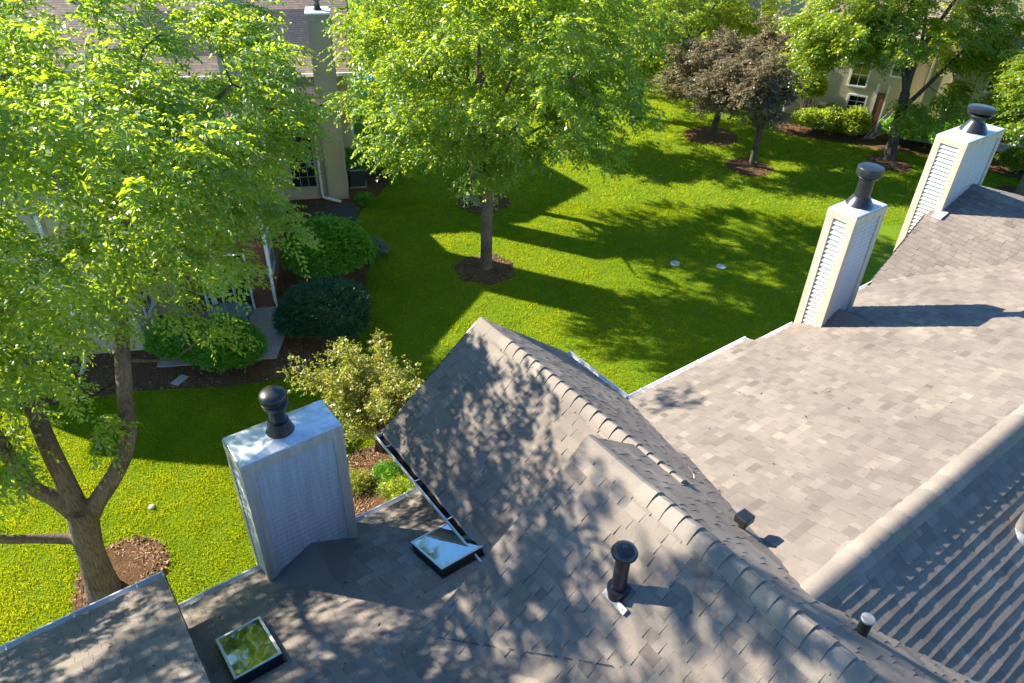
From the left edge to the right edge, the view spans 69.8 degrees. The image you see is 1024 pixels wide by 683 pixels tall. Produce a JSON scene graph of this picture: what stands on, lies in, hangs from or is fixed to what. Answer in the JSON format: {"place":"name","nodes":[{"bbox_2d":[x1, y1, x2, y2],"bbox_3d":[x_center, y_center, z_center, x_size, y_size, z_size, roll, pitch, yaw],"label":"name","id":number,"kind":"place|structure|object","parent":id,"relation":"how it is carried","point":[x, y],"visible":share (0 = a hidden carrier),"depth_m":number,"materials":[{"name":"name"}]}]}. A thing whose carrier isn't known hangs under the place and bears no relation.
{"place":"outdoors","nodes":[
{"label":"outdoors","id":0,"kind":"place"},
{"bbox_2d":[156,307,286,367],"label":"patio","id":1,"kind":"structure","parent":0,"point":[260,318],"depth_m":21.41,"materials":[{"name":"concrete"}]},
{"bbox_2d":[203,301,253,323],"bbox_3d":[-8.102,-0.572,21.174,1.387,0.718,1.084,2,36,0],"label":"patio table","id":2,"kind":"object","parent":1,"relation":"on","point":[229,306],"visible":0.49,"depth_m":21.06,"materials":[{"name":"grey glass"}]},
{"bbox_2d":[306,203,356,222],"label":"path","id":3,"kind":"structure","parent":0,"point":[345,210],"depth_m":28.05,"materials":[{"name":"concrete"}]},
{"bbox_2d":[0,0,1019,645],"bbox_3d":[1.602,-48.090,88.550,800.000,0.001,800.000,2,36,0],"label":"lawn","id":4,"kind":"structure","parent":0,"point":[884,244],"depth_m":24.36,"materials":[{"name":"plant"}]},
{"bbox_2d":[0,2,72,101],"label":"tree","id":5,"kind":"object","parent":4,"relation":"on","point":[7,73],"visible":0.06,"depth_m":19.49,"materials":[{"name":"green plant"}]},
{"bbox_2d":[71,536,171,610],"bbox_3d":[-7.769,4.607,14.578,1.779,0.098,1.984,2,36,0],"label":"mulch bed","id":6,"kind":"object","parent":4,"relation":"on","point":[122,573],"visible":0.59,"depth_m":14.75,"materials":[{"name":"brown wood"}]},
{"bbox_2d":[0,0,344,603],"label":"locust tree","id":7,"kind":"object","parent":6,"relation":"on","point":[154,125],"visible":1,"depth_m":10.25,"materials":[{"name":"green plant"}]},
{"bbox_2d":[0,0,354,374],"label":"townhouse","id":8,"kind":"structure","parent":4,"relation":"on","point":[305,26],"depth_m":26.58,"materials":[{"name":"white paint"}]},
{"bbox_2d":[138,287,153,319],"bbox_3d":[-10.319,-1.363,20.640,0.063,1.200,0.900,-5,36,-10],"label":"window","id":9,"kind":"structure","parent":8,"relation":"in","point":[149,300],"depth_m":20.80,"materials":[{"name":"glass"}]},
{"bbox_2d":[201,252,255,308],"bbox_3d":[-8.449,-1.725,21.695,1.360,1.940,0.090,-5,36,-10],"label":"sliding door","id":10,"kind":"structure","parent":8,"relation":"in","point":[249,299],"depth_m":21.95,"materials":[{"name":"white paint"}]},
{"bbox_2d":[265,227,275,275],"bbox_3d":[-7.440,-2.837,22.613,0.063,1.350,0.950,-5,36,-10],"label":"window","id":11,"kind":"structure","parent":8,"relation":"in","point":[270,251],"depth_m":22.70,"materials":[{"name":"white paint"}]},
{"bbox_2d":[286,135,318,188],"bbox_3d":[-7.988,-6.801,27.899,1.000,2.100,0.063,-5,36,-10],"label":"window","id":12,"kind":"structure","parent":8,"relation":"in","point":[308,179],"depth_m":28.17,"materials":[{"name":"black glass"}]},
{"bbox_2d":[0,143,393,407],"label":"mulch bed","id":13,"kind":"object","parent":4,"relation":"on","point":[233,377],"visible":0.22,"depth_m":20.09,"materials":[{"name":"brown wood"}]},
{"bbox_2d":[142,313,206,362],"bbox_3d":[-8.983,-0.052,19.939,2.059,1.385,1.549,2,36,0],"label":"leafy shrub","id":14,"kind":"object","parent":13,"relation":"on","point":[156,345],"visible":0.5,"depth_m":19.54,"materials":[{"name":"green plant"}]},
{"bbox_2d":[171,374,188,385],"bbox_3d":[-8.849,1.031,19.568,0.234,0.050,0.423,16,38,18],"label":"stepping stone","id":15,"kind":"object","parent":13,"relation":"on","point":[180,379],"visible":1,"depth_m":19.55,"materials":[{"name":"stone"}]},
{"bbox_2d":[182,311,270,374],"bbox_3d":[-7.740,-0.017,19.874,2.346,1.475,2.158,2,36,0],"label":"juniper shrub","id":16,"kind":"object","parent":13,"relation":"on","point":[201,357],"visible":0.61,"depth_m":19.37,"materials":[{"name":"green plant"}]},
{"bbox_2d":[271,274,375,342],"bbox_3d":[-5.431,-1.032,21.201,3.123,1.708,2.557,2,36,0],"label":"juniper shrub","id":17,"kind":"object","parent":13,"relation":"on","point":[291,313],"visible":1,"depth_m":20.71,"materials":[{"name":"green plant"}]},
{"bbox_2d":[277,212,379,281],"bbox_3d":[-5.786,-2.779,23.091,3.178,2.308,3.032,2,36,0],"label":"round shrub","id":18,"kind":"object","parent":13,"relation":"on","point":[354,238],"visible":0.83,"depth_m":22.42,"materials":[{"name":"green plant"}]},
{"bbox_2d":[344,146,365,183],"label":"leafy shrub","id":19,"kind":"object","parent":13,"relation":"on","point":[348,155],"visible":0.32,"depth_m":29.09,"materials":[{"name":"green plant"}]},
{"bbox_2d":[349,167,366,187],"bbox_3d":[-6.279,-6.731,29.843,0.680,0.812,0.680,-5,36,-10],"label":"air conditioner","id":20,"kind":"object","parent":13,"relation":"on","point":[357,178],"visible":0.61,"depth_m":29.62,"materials":[{"name":"metal"}]},
{"bbox_2d":[352,191,376,206],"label":"plant","id":21,"kind":"object","parent":13,"relation":"on","point":[366,195],"visible":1,"depth_m":28.54,"materials":[{"name":"green plant"}]},
{"bbox_2d":[356,132,407,177],"bbox_3d":[-5.503,-7.532,30.213,2.395,1.742,1.871,-28,45,-35],"label":"leafy shrub","id":22,"kind":"object","parent":13,"relation":"on","point":[379,168],"visible":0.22,"depth_m":29.68,"materials":[{"name":"green plant"}]},
{"bbox_2d":[4,124,1021,607],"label":"bark mulch","id":23,"kind":"object","parent":13,"relation":"on","point":[368,500],"visible":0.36,"depth_m":17.40,"materials":[{"name":"brown wood"}]},
{"bbox_2d":[277,328,423,459],"bbox_3d":[-2.829,1.559,16.524,3.523,3.073,4.488,-29,46,-36],"label":"flowering shrub","id":24,"kind":"object","parent":4,"relation":"on","point":[354,390],"visible":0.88,"depth_m":16.22,"materials":[{"name":"green plant"}]},
{"bbox_2d":[337,234,389,259],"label":"plant","id":25,"kind":"object","parent":4,"relation":"on","point":[381,245],"visible":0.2,"depth_m":25.19,"materials":[{"name":"grey plant"}]},
{"bbox_2d":[352,75,376,97],"bbox_3d":[-7.852,-13.575,39.065,1.238,1.096,0.600,2,36,0],"label":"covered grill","id":26,"kind":"object","parent":4,"relation":"on","point":[365,79],"visible":0.3,"depth_m":38.73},
{"bbox_2d":[349,447,406,514],"bbox_3d":[-2.607,3.301,16.664,2.224,0.068,3.182,-12,38,-19],"label":"mulch bed","id":27,"kind":"object","parent":4,"relation":"on","point":[377,497],"visible":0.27,"depth_m":17.08,"materials":[{"name":"brown wood"}]},
{"bbox_2d":[349,467,378,499],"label":"plant","id":28,"kind":"object","parent":27,"relation":"on","point":[364,477],"visible":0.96,"depth_m":16.55,"materials":[{"name":"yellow plant"}]},
{"bbox_2d":[370,459,406,488],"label":"plant","id":29,"kind":"object","parent":27,"relation":"on","point":[382,468],"visible":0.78,"depth_m":16.79,"materials":[{"name":"green plant"}]},
{"bbox_2d":[374,467,415,502],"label":"plant","id":30,"kind":"object","parent":27,"relation":"on","point":[396,487],"visible":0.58,"depth_m":16.35,"materials":[{"name":"green plant"}]},
{"bbox_2d":[400,483,414,494],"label":"plant","id":31,"kind":"object","parent":27,"relation":"on","point":[408,486],"depth_m":16.05,"materials":[{"name":"green plant"}]},
{"bbox_2d":[455,191,510,213],"bbox_3d":[-1.131,-5.582,29.107,2.213,0.075,2.413,2,36,0],"label":"mulch bed","id":32,"kind":"object","parent":4,"relation":"on","point":[500,202],"visible":0.52,"depth_m":28.77,"materials":[{"name":"brown wood"}]},
{"bbox_2d":[451,195,482,208],"bbox_3d":[-1.685,-5.454,28.777,0.905,0.206,1.538,-21,41,-28],"label":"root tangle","id":33,"kind":"object","parent":32,"relation":"on","point":[475,201],"visible":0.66,"depth_m":28.77,"materials":[{"name":"brown wood"}]},
{"bbox_2d":[354,0,607,198],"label":"shade tree","id":34,"kind":"object","parent":32,"relation":"on","point":[468,68],"visible":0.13,"depth_m":25.41,"materials":[{"name":"green plant"}]},
{"bbox_2d":[455,254,515,284],"bbox_3d":[-0.903,-2.493,24.802,2.090,0.086,2.120,2,36,0],"label":"mulch bed","id":35,"kind":"object","parent":4,"relation":"on","point":[480,272],"visible":0.87,"depth_m":24.57,"materials":[{"name":"brown wood"}]},
{"bbox_2d":[316,0,672,269],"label":"shade tree","id":36,"kind":"object","parent":35,"relation":"on","point":[486,112],"visible":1,"depth_m":20.05,"materials":[{"name":"green plant"}]},
{"bbox_2d":[17,264,981,669],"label":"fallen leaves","id":37,"kind":"object","parent":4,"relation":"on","point":[407,564],"visible":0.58,"depth_m":7.91,"materials":[{"name":"brown plant"}]},
{"bbox_2d":[0,103,1023,682],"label":"townhouse","id":38,"kind":"structure","parent":4,"relation":"on","point":[574,517],"depth_m":7.87,"materials":[{"name":"tile"}]},
{"bbox_2d":[492,0,626,137],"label":"background tree","id":39,"kind":"object","parent":4,"relation":"on","point":[600,109],"visible":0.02,"depth_m":32.04,"materials":[{"name":"green plant"}]},
{"bbox_2d":[585,0,700,65],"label":"background tree","id":40,"kind":"object","parent":4,"relation":"on","point":[676,2],"visible":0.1,"depth_m":38.27,"materials":[{"name":"green plant"}]},
{"bbox_2d":[595,0,705,117],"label":"background tree","id":41,"kind":"object","parent":4,"relation":"on","point":[646,60],"visible":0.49,"depth_m":34.94,"materials":[{"name":"green plant"}]},
{"bbox_2d":[670,261,679,266],"bbox_3d":[5.643,-2.696,25.423,0.340,0.055,0.340,2,36,0],"label":"drain lid","id":42,"kind":"object","parent":4,"relation":"on","point":[675,263],"visible":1,"depth_m":25.37,"materials":[{"name":"white plastic"}]},
{"bbox_2d":[650,0,757,73],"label":"background tree","id":43,"kind":"object","parent":4,"relation":"on","point":[726,21],"visible":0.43,"depth_m":40.30,"materials":[{"name":"green plant"}]},
{"bbox_2d":[685,126,737,145],"bbox_3d":[9.737,-10.088,35.900,2.648,0.066,2.593,2,36,0],"label":"mulch bed","id":44,"kind":"object","parent":4,"relation":"on","point":[724,139],"visible":0.94,"depth_m":35.65,"materials":[{"name":"brown wood"}]},
{"bbox_2d":[645,5,816,135],"bbox_3d":[9.982,-12.260,34.116,7.710,5.893,4.303,2,36,0],"label":"crab apple tree","id":45,"kind":"object","parent":44,"relation":"on","point":[720,45],"visible":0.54,"depth_m":33.28,"materials":[{"name":"brown plant"}]},
{"bbox_2d":[716,264,725,269],"bbox_3d":[7.210,-2.574,25.326,0.340,0.055,0.340,2,36,0],"label":"drain lid","id":46,"kind":"object","parent":4,"relation":"on","point":[720,266],"visible":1,"depth_m":25.29,"materials":[{"name":"white plastic"}]},
{"bbox_2d":[680,0,805,31],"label":"townhouse","id":47,"kind":"structure","parent":4,"relation":"on","point":[796,8],"depth_m":53.69,"materials":[{"name":"white paint"}]},
{"bbox_2d":[701,0,792,55],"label":"background tree","id":48,"kind":"object","parent":4,"relation":"on","point":[745,30],"visible":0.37,"depth_m":41.78,"materials":[{"name":"green plant"}]},
{"bbox_2d":[725,158,773,175],"bbox_3d":[10.555,-7.796,32.740,1.993,0.068,2.075,-18,40,-26],"label":"mulch bed","id":49,"kind":"object","parent":4,"relation":"on","point":[740,166],"visible":0.96,"depth_m":32.59,"materials":[{"name":"brown wood"}]},
{"bbox_2d":[678,37,812,166],"bbox_3d":[9.681,-10.023,31.479,5.465,5.317,4.287,2,36,0],"label":"crab apple tree","id":50,"kind":"object","parent":49,"relation":"on","point":[730,90],"visible":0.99,"depth_m":30.36,"materials":[{"name":"brown plant"}]},
{"bbox_2d":[867,155,912,172],"bbox_3d":[17.295,-8.146,33.543,1.896,0.066,2.161,2,36,0],"label":"mulch bed","id":51,"kind":"object","parent":4,"relation":"on","point":[880,161],"visible":0.86,"depth_m":33.44,"materials":[{"name":"brown wood"}]},
{"bbox_2d":[772,0,1023,160],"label":"locust tree","id":52,"kind":"object","parent":51,"relation":"on","point":[839,41],"visible":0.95,"depth_m":30.72,"materials":[{"name":"green plant"}]},
{"bbox_2d":[772,119,1023,179],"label":"mulch bed","id":53,"kind":"object","parent":4,"relation":"on","point":[912,148],"visible":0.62,"depth_m":35.76,"materials":[{"name":"brown wood"}]},
{"bbox_2d":[793,69,829,109],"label":"climbing shrub","id":54,"kind":"object","parent":53,"relation":"on","point":[820,88],"visible":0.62,"depth_m":36.04,"materials":[{"name":"green plant"}]},
{"bbox_2d":[789,102,845,132],"bbox_3d":[15.110,-11.066,36.308,2.598,1.501,2.378,19,39,22],"label":"foundation shrub","id":55,"kind":"object","parent":53,"relation":"on","point":[815,116],"visible":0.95,"depth_m":35.72,"materials":[{"name":"green plant"}]},
{"bbox_2d":[829,105,872,136],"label":"foundation shrub","id":56,"kind":"object","parent":53,"relation":"on","point":[856,120],"visible":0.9,"depth_m":35.46,"materials":[{"name":"green plant"}]},
{"bbox_2d":[864,110,892,138],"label":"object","id":57,"kind":"object","parent":53,"relation":"on","point":[870,136],"visible":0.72,"depth_m":35.71,"materials":[{"name":"grey"}]},
{"bbox_2d":[877,113,932,143],"bbox_3d":[19.104,-10.229,35.234,2.862,1.610,2.183,2,36,0],"label":"foundation shrub","id":58,"kind":"object","parent":53,"relation":"on","point":[884,126],"visible":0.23,"depth_m":35.02,"materials":[{"name":"green plant"}]},
{"bbox_2d":[925,119,963,142],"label":"foundation shrub","id":59,"kind":"object","parent":53,"relation":"on","point":[929,138],"visible":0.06,"depth_m":34.18,"materials":[{"name":"green plant"}]},
{"bbox_2d":[994,146,1023,173],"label":"foundation shrub","id":60,"kind":"object","parent":53,"relation":"on","point":[1006,157],"visible":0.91,"depth_m":32.45,"materials":[{"name":"green plant"}]},
{"bbox_2d":[777,0,1023,151],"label":"townhouse","id":61,"kind":"structure","parent":4,"relation":"on","point":[873,91],"depth_m":35.77,"materials":[{"name":"white paint"}]},
{"bbox_2d":[845,93,867,108],"bbox_3d":[17.200,-11.787,36.824,0.900,1.160,0.063,17,38,20],"label":"window","id":62,"kind":"structure","parent":61,"relation":"in","point":[853,99],"depth_m":36.66,"materials":[{"name":"white paint"}]},
{"bbox_2d":[847,62,872,88],"bbox_3d":[17.061,-13.077,36.007,0.900,1.200,0.063,17,38,20],"label":"window","id":63,"kind":"structure","parent":61,"relation":"in","point":[859,77],"depth_m":36.08,"materials":[{"name":"glass"}]},
{"bbox_2d":[889,54,911,78],"bbox_3d":[18.605,-13.135,35.044,0.800,1.100,0.063,17,38,20],"label":"window","id":64,"kind":"structure","parent":61,"relation":"in","point":[896,73],"depth_m":35.24,"materials":[{"name":"white paint"}]},
{"bbox_2d":[983,72,1005,93],"bbox_3d":[22.415,-11.878,33.641,1.100,1.100,0.063,17,38,20],"label":"window","id":65,"kind":"structure","parent":61,"relation":"in","point":[985,90],"depth_m":33.94,"materials":[{"name":"white paint"}]},
{"bbox_2d":[988,114,1014,145],"bbox_3d":[22.852,-10.021,34.675,1.800,1.300,0.063,17,38,20],"label":"window","id":66,"kind":"structure","parent":61,"relation":"in","point":[1002,141],"depth_m":34.74,"materials":[{"name":"grey glass"}]},
{"bbox_2d":[994,185,1015,192],"bbox_3d":[21.491,-6.214,31.049,2.010,0.062,1.982,-23,42,-30],"label":"mulch bed","id":67,"kind":"object","parent":4,"relation":"on","point":[1007,188],"visible":0.37,"depth_m":31.50,"materials":[{"name":"brown wood"}]},
{"bbox_2d":[975,47,1023,195],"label":"locust tree","id":68,"kind":"object","parent":67,"relation":"on","point":[1010,97],"visible":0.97,"depth_m":29.31,"materials":[{"name":"green plant"}]}
]}

